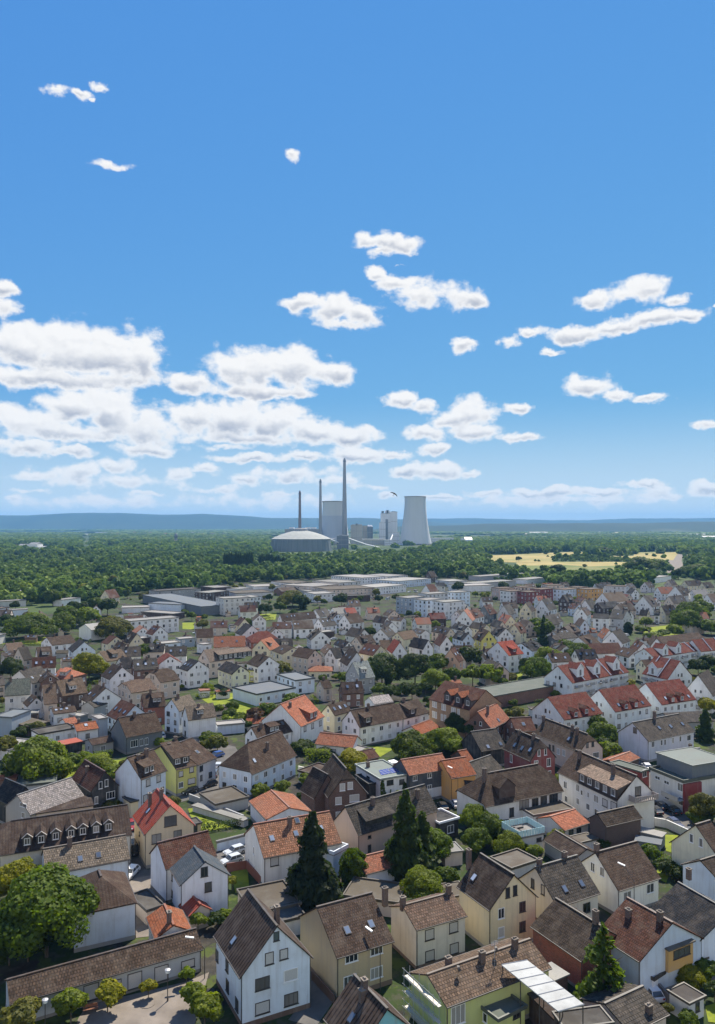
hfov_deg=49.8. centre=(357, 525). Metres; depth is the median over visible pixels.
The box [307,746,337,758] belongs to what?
shrub
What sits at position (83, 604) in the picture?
leafy tree
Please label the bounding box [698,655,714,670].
leafy tree
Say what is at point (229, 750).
street
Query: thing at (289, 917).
garage
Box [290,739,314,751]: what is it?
shrub
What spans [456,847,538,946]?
house
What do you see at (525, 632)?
house
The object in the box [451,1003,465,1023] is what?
window
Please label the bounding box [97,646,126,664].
house
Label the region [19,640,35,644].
hedge
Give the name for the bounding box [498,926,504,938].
window
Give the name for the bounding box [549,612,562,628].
house
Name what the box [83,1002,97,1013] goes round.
park bench
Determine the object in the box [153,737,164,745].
shrub
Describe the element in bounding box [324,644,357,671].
house
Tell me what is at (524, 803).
window
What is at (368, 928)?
street lamp
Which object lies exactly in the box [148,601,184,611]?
hall
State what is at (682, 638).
house
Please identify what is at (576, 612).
house
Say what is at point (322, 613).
house
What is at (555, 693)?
shrub
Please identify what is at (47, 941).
leafy tree
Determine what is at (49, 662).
house
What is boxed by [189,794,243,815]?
garden wall
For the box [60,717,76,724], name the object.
house
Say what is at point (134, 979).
window
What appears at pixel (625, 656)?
house
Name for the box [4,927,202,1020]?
house
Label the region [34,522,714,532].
ridge
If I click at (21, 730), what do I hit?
shrub
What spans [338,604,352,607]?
house
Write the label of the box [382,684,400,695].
leafy tree
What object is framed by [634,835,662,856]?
garden canopy
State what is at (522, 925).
window
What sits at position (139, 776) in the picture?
house
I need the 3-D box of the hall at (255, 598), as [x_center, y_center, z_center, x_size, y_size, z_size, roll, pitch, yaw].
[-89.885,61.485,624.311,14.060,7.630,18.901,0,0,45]
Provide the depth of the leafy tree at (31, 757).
190.67 m
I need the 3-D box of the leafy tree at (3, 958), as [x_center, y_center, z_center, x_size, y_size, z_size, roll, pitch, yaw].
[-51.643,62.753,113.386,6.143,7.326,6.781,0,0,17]
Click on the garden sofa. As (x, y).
(519, 828)
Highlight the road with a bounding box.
[667,554,682,572]
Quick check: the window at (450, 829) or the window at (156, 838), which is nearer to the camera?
the window at (156, 838)
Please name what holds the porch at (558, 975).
on the town ground at (394, 995)
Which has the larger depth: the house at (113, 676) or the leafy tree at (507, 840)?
the house at (113, 676)
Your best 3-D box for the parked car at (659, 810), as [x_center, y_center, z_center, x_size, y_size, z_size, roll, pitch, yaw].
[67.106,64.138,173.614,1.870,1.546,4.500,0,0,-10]
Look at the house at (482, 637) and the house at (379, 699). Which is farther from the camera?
the house at (482, 637)
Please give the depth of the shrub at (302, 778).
191.02 m
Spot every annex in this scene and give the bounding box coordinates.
[91,713,108,736]
[216,719,245,734]
[247,668,253,681]
[355,773,375,798]
[527,991,554,1023]
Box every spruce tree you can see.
[285,811,343,911]
[297,594,306,609]
[383,789,431,881]
[414,810,441,869]
[537,618,548,646]
[569,921,631,1006]
[694,708,714,743]
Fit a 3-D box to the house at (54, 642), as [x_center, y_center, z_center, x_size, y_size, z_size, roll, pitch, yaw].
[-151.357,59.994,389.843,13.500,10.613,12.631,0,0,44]
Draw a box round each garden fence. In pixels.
[227,860,260,883]
[311,970,334,1003]
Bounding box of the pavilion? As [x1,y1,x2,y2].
[435,808,459,836]
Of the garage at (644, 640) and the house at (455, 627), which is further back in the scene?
the house at (455, 627)
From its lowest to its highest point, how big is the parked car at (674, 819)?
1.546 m
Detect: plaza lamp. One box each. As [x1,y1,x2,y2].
[42,997,47,1023]
[165,968,170,1001]
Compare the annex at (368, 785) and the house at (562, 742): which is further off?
the house at (562, 742)
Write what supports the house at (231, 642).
on the town ground at (394, 995)
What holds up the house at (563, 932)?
on the town ground at (394, 995)
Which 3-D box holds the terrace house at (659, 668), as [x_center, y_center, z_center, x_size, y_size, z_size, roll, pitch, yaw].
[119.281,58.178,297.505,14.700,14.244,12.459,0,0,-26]
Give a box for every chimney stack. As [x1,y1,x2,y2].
[298,490,300,527]
[319,479,321,534]
[342,458,346,534]
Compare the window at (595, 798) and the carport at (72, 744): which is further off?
the carport at (72, 744)
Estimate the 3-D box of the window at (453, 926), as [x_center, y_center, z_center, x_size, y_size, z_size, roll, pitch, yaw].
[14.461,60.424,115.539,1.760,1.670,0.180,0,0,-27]
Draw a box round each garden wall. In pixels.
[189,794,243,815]
[191,803,249,826]
[655,817,687,834]
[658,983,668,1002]
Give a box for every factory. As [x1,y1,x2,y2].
[28,542,42,546]
[463,537,472,540]
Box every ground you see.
[0,531,714,612]
[0,575,714,1023]
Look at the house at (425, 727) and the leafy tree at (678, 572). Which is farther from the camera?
the leafy tree at (678, 572)
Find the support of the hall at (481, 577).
on the town ground at (394, 995)
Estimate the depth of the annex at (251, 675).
318.31 m
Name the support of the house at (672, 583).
on the town ground at (394, 995)
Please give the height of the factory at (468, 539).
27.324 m
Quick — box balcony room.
[664,938,695,972]
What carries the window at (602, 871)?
in the house at (614, 882)
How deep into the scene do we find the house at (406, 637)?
399.11 m
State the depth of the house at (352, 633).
412.81 m
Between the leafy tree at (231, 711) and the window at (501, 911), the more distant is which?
the leafy tree at (231, 711)
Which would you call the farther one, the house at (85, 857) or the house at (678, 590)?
the house at (678, 590)
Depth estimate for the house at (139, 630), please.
423.95 m
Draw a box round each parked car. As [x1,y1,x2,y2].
[129,864,140,879]
[130,818,133,830]
[181,785,198,795]
[202,778,217,788]
[212,750,224,756]
[220,852,243,865]
[222,843,244,855]
[436,801,448,810]
[449,799,456,808]
[641,762,650,767]
[648,985,665,1002]
[655,801,667,810]
[655,805,663,814]
[666,805,682,815]
[666,816,684,826]
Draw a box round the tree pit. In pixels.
[140,999,154,1008]
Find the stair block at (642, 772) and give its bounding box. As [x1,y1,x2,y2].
[609,759,649,786]
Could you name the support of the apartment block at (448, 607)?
on the town ground at (394, 995)
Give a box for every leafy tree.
[0,614,14,626]
[0,657,27,675]
[0,735,18,750]
[0,767,20,776]
[0,856,37,896]
[0,862,100,960]
[0,930,18,965]
[1,612,58,636]
[2,734,74,780]
[6,930,56,961]
[9,601,19,607]
[41,589,61,600]
[51,612,75,631]
[54,605,74,613]
[59,607,77,617]
[60,582,70,589]
[60,591,68,597]
[64,752,79,763]
[67,601,79,606]
[71,652,110,680]
[74,601,89,609]
[75,607,101,620]
[75,617,84,624]
[76,752,116,768]
[86,597,102,607]
[93,578,102,588]
[93,616,134,636]
[97,598,118,615]
[101,799,122,806]
[104,763,119,778]
[122,589,130,598]
[138,592,145,599]
[139,643,150,655]
[186,611,195,616]
[196,619,208,628]
[200,683,214,690]
[205,735,228,750]
[222,707,236,716]
[225,701,239,708]
[232,712,246,719]
[245,618,251,624]
[246,707,264,718]
[258,603,272,611]
[258,702,278,716]
[265,594,272,598]
[273,602,286,609]
[276,590,302,606]
[276,661,293,672]
[281,692,299,701]
[292,594,311,604]
[313,595,320,604]
[318,674,326,679]
[332,593,347,604]
[337,671,345,681]
[338,747,367,771]
[338,847,368,886]
[363,627,375,634]
[367,652,404,682]
[370,683,385,693]
[372,588,379,594]
[374,595,382,600]
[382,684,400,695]
[390,729,432,758]
[396,653,433,683]
[398,682,409,689]
[399,864,444,898]
[402,682,421,695]
[419,682,432,694]
[421,668,450,690]
[425,727,462,752]
[429,653,448,670]
[429,826,453,858]
[431,620,440,626]
[434,866,459,882]
[442,667,461,679]
[443,739,462,752]
[444,712,463,731]
[451,581,463,589]
[453,717,467,729]
[457,723,473,733]
[458,803,487,826]
[459,572,466,576]
[459,646,482,664]
[461,664,481,685]
[461,827,491,853]
[471,812,503,834]
[480,664,503,681]
[490,829,503,839]
[491,830,527,853]
[498,581,508,586]
[498,678,507,683]
[505,706,524,716]
[509,672,517,681]
[518,658,527,670]
[519,656,551,677]
[526,844,543,856]
[529,617,550,624]
[533,621,554,634]
[534,646,562,658]
[549,564,566,571]
[557,639,571,645]
[564,642,590,656]
[585,721,617,741]
[587,714,607,726]
[594,736,612,742]
[598,546,613,552]
[599,741,622,757]
[622,556,660,568]
[627,679,635,684]
[634,625,650,631]
[639,617,652,624]
[642,631,663,637]
[652,558,666,569]
[655,629,671,634]
[665,624,684,633]
[670,568,684,579]
[670,601,701,614]
[670,609,702,626]
[680,548,689,552]
[680,563,705,574]
[687,659,710,674]
[688,792,714,815]
[693,599,714,611]
[694,594,702,598]
[695,619,701,627]
[697,697,714,711]
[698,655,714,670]
[699,604,711,617]
[700,619,714,631]
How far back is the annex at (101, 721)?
237.03 m
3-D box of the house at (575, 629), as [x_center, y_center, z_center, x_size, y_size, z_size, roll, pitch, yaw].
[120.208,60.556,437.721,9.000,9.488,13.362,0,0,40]
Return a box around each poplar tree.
[223,552,225,563]
[230,552,232,564]
[239,552,241,564]
[250,553,253,563]
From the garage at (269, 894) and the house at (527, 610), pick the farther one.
the house at (527, 610)
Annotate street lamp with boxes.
[185,936,204,978]
[365,926,380,992]
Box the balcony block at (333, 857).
[327,842,348,875]
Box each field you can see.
[491,552,582,562]
[513,565,626,570]
[516,562,625,565]
[610,552,676,559]
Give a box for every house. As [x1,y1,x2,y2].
[0,608,13,616]
[0,649,15,663]
[0,678,4,697]
[0,778,27,823]
[0,803,131,867]
[3,639,22,650]
[4,676,30,710]
[4,777,83,821]
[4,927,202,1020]
[9,608,27,615]
[12,665,45,696]
[13,645,31,667]
[23,694,41,717]
[32,656,55,674]
[35,646,51,656]
[38,668,59,696]
[40,682,57,721]
[41,633,75,655]
[41,834,129,879]
[49,702,76,724]
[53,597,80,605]
[54,665,86,685]
[54,675,87,709]
[60,654,75,667]
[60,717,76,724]
[68,638,94,656]
[70,869,137,952]
[72,718,98,742]
[72,759,118,807]
[80,682,120,714]
[81,701,107,718]
[85,735,114,753]
[93,605,101,615]
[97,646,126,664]
[100,589,119,602]
[100,662,134,694]
[101,633,121,650]
[106,699,145,731]
[110,711,162,754]
[112,640,126,648]
[113,748,167,808]
[116,655,131,672]
[117,674,156,708]
[120,643,140,658]
[124,614,142,618]
[124,631,144,645]
[131,656,158,679]
[132,624,147,635]
[132,787,195,868]
[140,689,165,724]
[143,642,165,657]
[145,624,168,643]
[145,666,179,698]
[145,903,191,939]
[149,830,230,911]
[154,736,197,795]
[157,640,179,645]
[157,653,181,677]
[164,693,196,734]
[165,646,186,664]
[175,636,194,647]
[179,658,209,687]
[179,737,216,790]
[182,703,216,738]
[195,628,213,646]
[196,642,211,652]
[198,647,252,677]
[210,619,227,635]
[213,888,313,1023]
[214,636,245,657]
[217,661,249,688]
[217,730,296,796]
[229,623,257,640]
[234,616,248,631]
[238,604,256,618]
[243,810,341,883]
[244,601,257,613]
[244,719,292,743]
[246,631,278,648]
[246,653,280,682]
[248,789,311,822]
[251,611,265,630]
[251,637,278,658]
[260,694,324,742]
[265,626,282,638]
[272,620,291,637]
[272,644,296,666]
[273,587,298,595]
[274,636,292,646]
[277,611,316,624]
[285,527,318,533]
[291,647,321,674]
[292,620,313,638]
[298,886,394,1000]
[299,753,367,819]
[306,628,330,649]
[308,662,332,679]
[314,606,329,620]
[314,615,336,633]
[314,732,361,756]
[316,676,332,701]
[320,642,333,665]
[321,699,349,732]
[323,973,409,1023]
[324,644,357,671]
[327,611,341,627]
[329,607,345,615]
[333,638,352,647]
[333,784,438,853]
[337,535,348,548]
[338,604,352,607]
[338,678,363,706]
[339,612,363,630]
[339,647,363,671]
[341,702,403,745]
[344,608,356,613]
[345,626,369,642]
[345,658,374,693]
[347,598,360,614]
[351,523,361,543]
[351,634,375,653]
[355,759,406,796]
[358,641,387,660]
[362,526,366,538]
[364,694,393,706]
[365,606,379,619]
[367,525,372,538]
[372,615,388,631]
[373,626,395,644]
[378,637,400,650]
[381,510,390,539]
[381,619,397,632]
[383,609,400,618]
[384,540,391,544]
[386,639,407,659]
[389,615,405,630]
[389,883,467,968]
[390,511,396,539]
[392,628,418,650]
[392,753,444,799]
[395,697,428,732]
[401,719,440,734]
[408,635,433,655]
[408,936,551,1023]
[411,614,420,628]
[412,617,431,632]
[413,628,430,640]
[421,584,437,591]
[425,571,436,582]
[427,611,445,626]
[428,680,501,738]
[430,537,453,542]
[431,625,454,640]
[433,632,453,654]
[435,581,444,591]
[438,756,476,802]
[442,646,463,670]
[450,642,473,665]
[451,609,463,625]
[451,621,472,636]
[451,749,473,760]
[452,630,473,646]
[455,607,474,625]
[455,763,563,823]
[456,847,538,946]
[457,648,465,668]
[461,728,504,765]
[464,703,508,740]
[464,754,502,784]
[469,607,483,622]
[469,621,490,636]
[473,626,496,649]
[475,646,489,666]
[479,597,492,607]
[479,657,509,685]
[480,603,496,622]
[486,638,523,672]
[490,619,506,631]
[491,625,512,641]
[498,604,515,619]
[498,613,516,628]
[499,599,517,616]
[503,729,556,775]
[504,716,535,741]
[508,625,526,641]
[509,620,526,643]
[517,638,542,658]
[518,850,600,918]
[520,600,535,619]
[520,619,535,636]
[524,641,538,648]
[530,897,616,986]
[531,692,602,731]
[534,594,546,607]
[534,715,603,767]
[535,597,556,617]
[541,613,559,632]
[543,655,628,696]
[544,649,572,669]
[547,629,577,640]
[547,632,561,646]
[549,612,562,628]
[549,641,568,652]
[557,749,658,828]
[558,593,575,611]
[559,581,568,587]
[559,622,580,636]
[568,602,580,615]
[571,633,599,644]
[571,647,598,661]
[574,605,582,623]
[574,617,589,634]
[575,596,586,604]
[576,607,591,625]
[579,983,669,1023]
[581,840,661,913]
[582,598,594,611]
[588,643,620,658]
[591,684,651,731]
[593,582,605,592]
[593,613,608,630]
[594,600,617,614]
[595,590,628,603]
[597,625,610,642]
[602,627,630,647]
[605,896,703,990]
[609,607,631,630]
[611,601,635,617]
[615,647,638,667]
[617,710,695,761]
[624,594,632,600]
[624,599,638,605]
[625,583,635,588]
[626,587,639,599]
[628,609,633,623]
[629,638,647,650]
[634,594,659,614]
[634,641,698,669]
[635,656,651,681]
[639,609,649,619]
[639,678,696,717]
[640,580,654,592]
[641,656,692,686]
[647,635,659,647]
[649,746,714,813]
[650,867,714,960]
[653,597,661,607]
[654,586,672,599]
[654,607,659,623]
[656,711,714,734]
[657,632,705,643]
[659,604,674,622]
[664,579,677,587]
[664,595,686,608]
[668,585,688,601]
[669,819,714,866]
[680,855,714,900]
[681,579,701,590]
[682,623,703,633]
[687,669,714,712]
[689,589,707,601]
[689,637,714,665]
[698,582,713,593]
[698,610,709,619]
[703,593,714,609]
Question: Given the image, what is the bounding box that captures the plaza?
[77,972,208,1023]
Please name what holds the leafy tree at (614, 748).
on the town ground at (394, 995)
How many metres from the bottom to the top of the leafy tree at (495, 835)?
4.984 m
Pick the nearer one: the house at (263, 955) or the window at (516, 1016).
the window at (516, 1016)
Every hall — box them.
[0,599,25,606]
[0,633,5,643]
[0,708,31,736]
[30,723,74,741]
[79,623,104,639]
[122,605,149,612]
[140,610,184,618]
[143,593,219,615]
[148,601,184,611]
[149,587,200,596]
[195,590,228,600]
[201,585,231,590]
[226,587,252,590]
[229,589,272,598]
[232,680,295,705]
[244,595,260,604]
[246,584,280,590]
[271,580,316,584]
[276,671,314,693]
[281,582,338,589]
[298,589,313,593]
[304,591,334,601]
[312,579,360,584]
[312,585,374,596]
[331,574,385,584]
[345,594,370,601]
[361,583,405,594]
[362,539,384,544]
[365,573,407,577]
[372,577,430,586]
[392,532,399,543]
[435,579,466,586]
[448,583,493,591]
[462,579,515,586]
[469,572,529,580]
[476,676,553,707]
[513,577,544,583]
[654,575,670,582]
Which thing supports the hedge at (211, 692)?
on the lawn at (243, 706)
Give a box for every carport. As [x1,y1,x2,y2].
[0,737,28,759]
[58,738,82,752]
[320,629,334,637]
[603,751,640,764]
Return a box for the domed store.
[271,528,331,551]
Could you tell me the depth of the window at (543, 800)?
169.82 m
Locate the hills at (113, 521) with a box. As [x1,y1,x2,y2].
[0,513,518,528]
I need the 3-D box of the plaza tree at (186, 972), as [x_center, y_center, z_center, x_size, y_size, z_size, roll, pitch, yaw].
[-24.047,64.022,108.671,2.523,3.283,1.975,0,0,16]
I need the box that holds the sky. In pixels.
[0,0,714,519]
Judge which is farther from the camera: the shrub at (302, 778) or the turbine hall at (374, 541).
the turbine hall at (374, 541)
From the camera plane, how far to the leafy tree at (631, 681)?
302.94 m
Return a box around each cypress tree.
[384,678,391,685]
[623,622,632,634]
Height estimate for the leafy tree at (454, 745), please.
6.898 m
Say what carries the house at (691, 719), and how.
on the town ground at (394, 995)
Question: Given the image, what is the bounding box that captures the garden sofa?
[512,825,526,831]
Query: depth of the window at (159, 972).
109.08 m
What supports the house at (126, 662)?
on the town ground at (394, 995)
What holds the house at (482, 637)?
on the town ground at (394, 995)
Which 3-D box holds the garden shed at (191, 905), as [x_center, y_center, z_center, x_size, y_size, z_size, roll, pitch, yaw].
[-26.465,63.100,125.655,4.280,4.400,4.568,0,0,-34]
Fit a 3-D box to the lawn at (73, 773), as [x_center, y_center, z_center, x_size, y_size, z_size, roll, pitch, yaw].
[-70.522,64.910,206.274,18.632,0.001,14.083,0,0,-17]
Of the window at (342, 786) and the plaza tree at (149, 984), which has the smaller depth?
the plaza tree at (149, 984)
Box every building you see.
[36,795,93,815]
[379,522,385,539]
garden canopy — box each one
[609,626,616,630]
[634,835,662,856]
[640,826,666,848]
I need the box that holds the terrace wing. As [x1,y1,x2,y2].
[521,800,573,822]
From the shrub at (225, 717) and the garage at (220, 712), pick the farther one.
the garage at (220, 712)
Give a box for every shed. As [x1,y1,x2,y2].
[19,718,47,735]
[56,647,68,657]
[68,712,88,722]
[178,895,212,929]
[339,627,346,634]
[355,748,379,770]
[439,841,463,866]
[440,880,459,901]
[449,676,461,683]
[542,829,593,860]
[587,628,597,636]
[666,982,706,1023]
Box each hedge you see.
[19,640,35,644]
[93,749,112,757]
[195,691,215,698]
[201,818,241,831]
[201,819,209,830]
[303,747,330,762]
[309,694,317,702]
[649,851,682,880]
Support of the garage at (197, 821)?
on the town ground at (394, 995)
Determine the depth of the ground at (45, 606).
1372.78 m
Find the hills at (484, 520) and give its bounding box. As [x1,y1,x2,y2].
[397,518,714,522]
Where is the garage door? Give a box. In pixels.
[83,982,98,1001]
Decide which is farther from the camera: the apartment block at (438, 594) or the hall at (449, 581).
the hall at (449, 581)
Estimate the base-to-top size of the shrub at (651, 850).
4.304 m
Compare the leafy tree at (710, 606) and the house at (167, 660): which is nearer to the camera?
the house at (167, 660)
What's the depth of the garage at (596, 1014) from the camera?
95.22 m
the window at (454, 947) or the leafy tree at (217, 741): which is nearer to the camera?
the window at (454, 947)
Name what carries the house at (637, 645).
on the town ground at (394, 995)
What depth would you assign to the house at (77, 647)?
363.13 m
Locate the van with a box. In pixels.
[131,838,138,856]
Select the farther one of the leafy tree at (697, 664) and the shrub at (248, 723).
the leafy tree at (697, 664)
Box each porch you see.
[549,962,569,990]
[651,971,666,986]
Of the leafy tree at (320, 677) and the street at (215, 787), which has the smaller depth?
the street at (215, 787)
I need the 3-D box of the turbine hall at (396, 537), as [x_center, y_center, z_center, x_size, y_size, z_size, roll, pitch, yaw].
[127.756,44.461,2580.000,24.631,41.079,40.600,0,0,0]
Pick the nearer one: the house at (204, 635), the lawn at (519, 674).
the lawn at (519, 674)
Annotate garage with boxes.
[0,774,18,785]
[17,771,57,789]
[24,635,37,642]
[31,709,39,718]
[58,628,63,635]
[122,796,138,817]
[134,888,163,924]
[140,636,149,643]
[191,816,202,832]
[198,688,210,697]
[199,785,249,810]
[215,689,229,698]
[215,704,227,714]
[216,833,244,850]
[225,610,230,616]
[228,626,234,631]
[236,879,301,910]
[237,661,247,668]
[245,713,264,730]
[270,901,304,934]
[297,762,324,782]
[343,876,405,916]
[344,744,374,750]
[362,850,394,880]
[490,848,536,877]
[536,808,589,835]
[551,1004,614,1023]
[559,609,567,615]
[570,832,598,849]
[639,636,649,645]
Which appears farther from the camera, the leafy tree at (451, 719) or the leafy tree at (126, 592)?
the leafy tree at (126, 592)
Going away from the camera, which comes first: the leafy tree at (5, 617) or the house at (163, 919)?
the house at (163, 919)
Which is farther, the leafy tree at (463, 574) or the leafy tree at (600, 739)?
the leafy tree at (463, 574)
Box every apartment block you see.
[123,615,178,634]
[215,595,250,614]
[396,595,425,613]
[414,597,443,616]
[418,591,447,599]
[432,599,464,619]
[444,590,469,606]
[491,586,514,599]
[500,589,522,602]
[513,585,534,589]
[517,590,539,603]
[530,587,554,599]
[542,584,563,587]
[553,587,578,600]
[568,586,587,587]
[577,587,602,600]
[604,584,628,593]
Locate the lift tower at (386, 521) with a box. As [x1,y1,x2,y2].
[385,519,387,539]
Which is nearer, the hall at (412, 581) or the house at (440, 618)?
the house at (440, 618)
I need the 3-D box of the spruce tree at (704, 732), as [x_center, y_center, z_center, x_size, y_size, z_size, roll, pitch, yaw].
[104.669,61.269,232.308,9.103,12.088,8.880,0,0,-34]
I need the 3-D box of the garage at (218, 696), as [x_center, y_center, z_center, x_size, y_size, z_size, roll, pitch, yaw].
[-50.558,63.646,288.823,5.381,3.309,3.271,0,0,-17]
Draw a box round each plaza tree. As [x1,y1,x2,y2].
[0,995,41,1023]
[50,987,88,1023]
[94,978,126,1011]
[138,978,157,997]
[178,965,195,982]
[179,981,206,1003]
[188,989,223,1023]
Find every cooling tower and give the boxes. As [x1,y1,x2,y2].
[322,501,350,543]
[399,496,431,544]
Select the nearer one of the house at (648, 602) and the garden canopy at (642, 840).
the garden canopy at (642, 840)
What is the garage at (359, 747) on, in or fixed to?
on the town ground at (394, 995)
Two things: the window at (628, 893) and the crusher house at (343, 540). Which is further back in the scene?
the crusher house at (343, 540)
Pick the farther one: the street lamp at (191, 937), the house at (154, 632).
the house at (154, 632)
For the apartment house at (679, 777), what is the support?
on the town ground at (394, 995)
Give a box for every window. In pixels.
[94,796,98,804]
[106,790,114,799]
[127,970,141,991]
[131,739,137,747]
[143,794,147,802]
[146,778,150,786]
[151,833,160,844]
[154,964,168,982]
[157,774,160,782]
[164,815,176,827]
[174,829,181,837]
[181,958,195,970]
[188,777,194,784]
[193,825,197,832]
[200,866,208,877]
[205,881,211,892]
[215,948,218,963]
[225,958,228,974]
[225,978,228,994]
[234,996,238,1013]
[243,776,247,782]
[255,975,269,992]
[255,999,269,1016]
[265,951,273,966]
[270,857,278,866]
[273,931,279,942]
[279,948,288,961]
[283,967,298,983]
[284,991,298,1007]
[335,797,341,804]
[339,783,344,791]
[343,973,356,988]
[345,954,358,964]
[348,782,352,789]
[349,794,358,802]
[370,946,383,957]
[370,965,382,980]
[387,779,393,785]
[425,928,434,941]
[425,949,434,963]
[447,824,453,833]
[449,921,458,934]
[450,942,458,955]
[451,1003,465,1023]
[482,1012,486,1023]
[498,907,504,919]
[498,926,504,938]
[505,887,510,898]
[509,807,513,817]
[513,885,517,896]
[513,1012,520,1020]
[519,799,528,810]
[519,901,525,913]
[519,920,525,933]
[530,878,534,889]
[532,798,537,806]
[540,795,546,804]
[541,884,544,895]
[547,758,550,766]
[549,793,557,802]
[576,784,579,792]
[583,902,590,913]
[590,861,594,873]
[593,752,598,757]
[593,794,598,803]
[599,866,604,877]
[602,798,607,807]
[610,801,616,808]
[623,890,630,900]
[635,786,641,796]
[646,882,654,894]
[673,945,690,960]
[677,782,682,792]
[689,833,693,843]
[695,1001,700,1013]
[698,838,702,847]
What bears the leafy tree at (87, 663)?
on the town ground at (394, 995)
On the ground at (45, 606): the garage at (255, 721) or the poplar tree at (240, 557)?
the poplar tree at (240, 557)
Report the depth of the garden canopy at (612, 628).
472.07 m
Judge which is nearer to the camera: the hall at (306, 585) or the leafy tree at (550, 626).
the leafy tree at (550, 626)
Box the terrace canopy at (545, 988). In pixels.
[501,959,583,1023]
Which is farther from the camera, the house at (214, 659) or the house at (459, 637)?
the house at (459, 637)
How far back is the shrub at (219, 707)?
263.14 m
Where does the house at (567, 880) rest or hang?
on the town ground at (394, 995)
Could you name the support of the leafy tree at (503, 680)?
on the town ground at (394, 995)
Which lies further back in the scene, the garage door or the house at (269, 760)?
the house at (269, 760)
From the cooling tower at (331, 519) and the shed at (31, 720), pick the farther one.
the cooling tower at (331, 519)
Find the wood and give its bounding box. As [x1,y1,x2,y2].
[0,529,714,602]
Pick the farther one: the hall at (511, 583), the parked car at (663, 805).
the hall at (511, 583)
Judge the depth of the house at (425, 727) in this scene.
230.77 m
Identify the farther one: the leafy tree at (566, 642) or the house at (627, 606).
the house at (627, 606)
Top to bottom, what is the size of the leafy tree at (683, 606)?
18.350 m
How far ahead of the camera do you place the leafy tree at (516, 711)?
252.08 m
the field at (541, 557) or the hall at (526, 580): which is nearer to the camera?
the hall at (526, 580)
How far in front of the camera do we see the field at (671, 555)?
1641.30 m
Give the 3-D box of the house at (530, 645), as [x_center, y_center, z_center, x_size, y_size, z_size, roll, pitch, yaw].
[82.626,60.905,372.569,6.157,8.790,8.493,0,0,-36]
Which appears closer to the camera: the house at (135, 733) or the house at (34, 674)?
the house at (135, 733)
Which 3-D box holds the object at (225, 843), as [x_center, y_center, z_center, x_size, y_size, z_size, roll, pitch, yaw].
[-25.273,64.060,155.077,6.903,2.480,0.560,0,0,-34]
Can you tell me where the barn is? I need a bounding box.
[587,804,642,849]
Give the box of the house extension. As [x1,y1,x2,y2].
[481,994,527,1023]
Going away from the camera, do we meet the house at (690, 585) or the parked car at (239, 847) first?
the parked car at (239, 847)
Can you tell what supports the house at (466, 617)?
on the town ground at (394, 995)
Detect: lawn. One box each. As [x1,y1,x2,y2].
[2,636,45,643]
[66,760,120,777]
[182,623,194,629]
[188,808,237,830]
[202,693,258,717]
[231,869,248,892]
[260,613,276,619]
[366,746,391,756]
[515,671,522,678]
[644,625,686,635]
[657,857,669,881]
[665,835,678,851]
[705,1003,714,1022]
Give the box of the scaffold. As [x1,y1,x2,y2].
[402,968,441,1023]
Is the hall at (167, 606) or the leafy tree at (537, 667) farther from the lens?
the hall at (167, 606)
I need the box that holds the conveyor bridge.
[349,538,377,547]
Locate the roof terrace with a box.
[502,817,544,853]
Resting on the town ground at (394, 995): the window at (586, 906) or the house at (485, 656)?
the house at (485, 656)
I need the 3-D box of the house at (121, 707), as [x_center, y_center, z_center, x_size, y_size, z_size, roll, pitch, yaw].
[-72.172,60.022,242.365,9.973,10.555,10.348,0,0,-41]
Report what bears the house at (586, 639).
on the town ground at (394, 995)
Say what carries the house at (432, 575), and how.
on the town ground at (394, 995)
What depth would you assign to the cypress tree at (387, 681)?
308.85 m
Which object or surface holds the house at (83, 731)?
on the town ground at (394, 995)
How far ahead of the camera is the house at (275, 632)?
417.47 m
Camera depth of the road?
1335.09 m
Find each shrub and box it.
[9,726,26,735]
[27,721,45,731]
[57,768,68,778]
[77,751,92,759]
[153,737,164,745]
[168,795,180,804]
[189,912,208,931]
[199,730,213,740]
[199,739,212,749]
[205,732,223,738]
[207,910,224,925]
[214,704,223,711]
[215,688,227,695]
[219,908,231,917]
[221,714,229,719]
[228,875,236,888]
[245,720,251,731]
[250,782,269,796]
[273,780,290,791]
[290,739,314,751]
[296,792,300,799]
[298,773,307,783]
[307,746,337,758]
[330,891,344,901]
[422,696,429,701]
[508,699,517,705]
[545,828,564,837]
[550,690,560,695]
[596,838,610,847]
[640,843,661,861]
[652,858,676,874]
[662,1002,674,1018]
[670,865,682,880]
[675,964,708,989]
[677,1008,699,1023]
[685,810,703,824]
[694,957,714,980]
[701,813,713,821]
[702,980,714,1001]
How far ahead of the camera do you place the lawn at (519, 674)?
334.31 m
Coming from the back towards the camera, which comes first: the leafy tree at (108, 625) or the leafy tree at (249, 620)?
the leafy tree at (249, 620)
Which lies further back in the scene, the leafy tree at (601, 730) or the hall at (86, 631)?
the hall at (86, 631)
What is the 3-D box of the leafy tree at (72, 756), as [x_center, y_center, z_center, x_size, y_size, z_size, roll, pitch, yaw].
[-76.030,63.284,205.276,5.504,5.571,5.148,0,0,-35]
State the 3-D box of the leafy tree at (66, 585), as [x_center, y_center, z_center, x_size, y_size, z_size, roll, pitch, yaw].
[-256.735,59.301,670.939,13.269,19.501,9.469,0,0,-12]
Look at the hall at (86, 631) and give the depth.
436.80 m
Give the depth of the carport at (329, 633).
444.51 m
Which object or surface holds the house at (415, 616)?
on the town ground at (394, 995)
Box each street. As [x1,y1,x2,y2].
[129,875,158,937]
[131,830,146,877]
[147,845,244,875]
[166,738,236,801]
[208,786,251,810]
[288,980,331,1023]
[639,760,655,800]
[655,810,698,826]

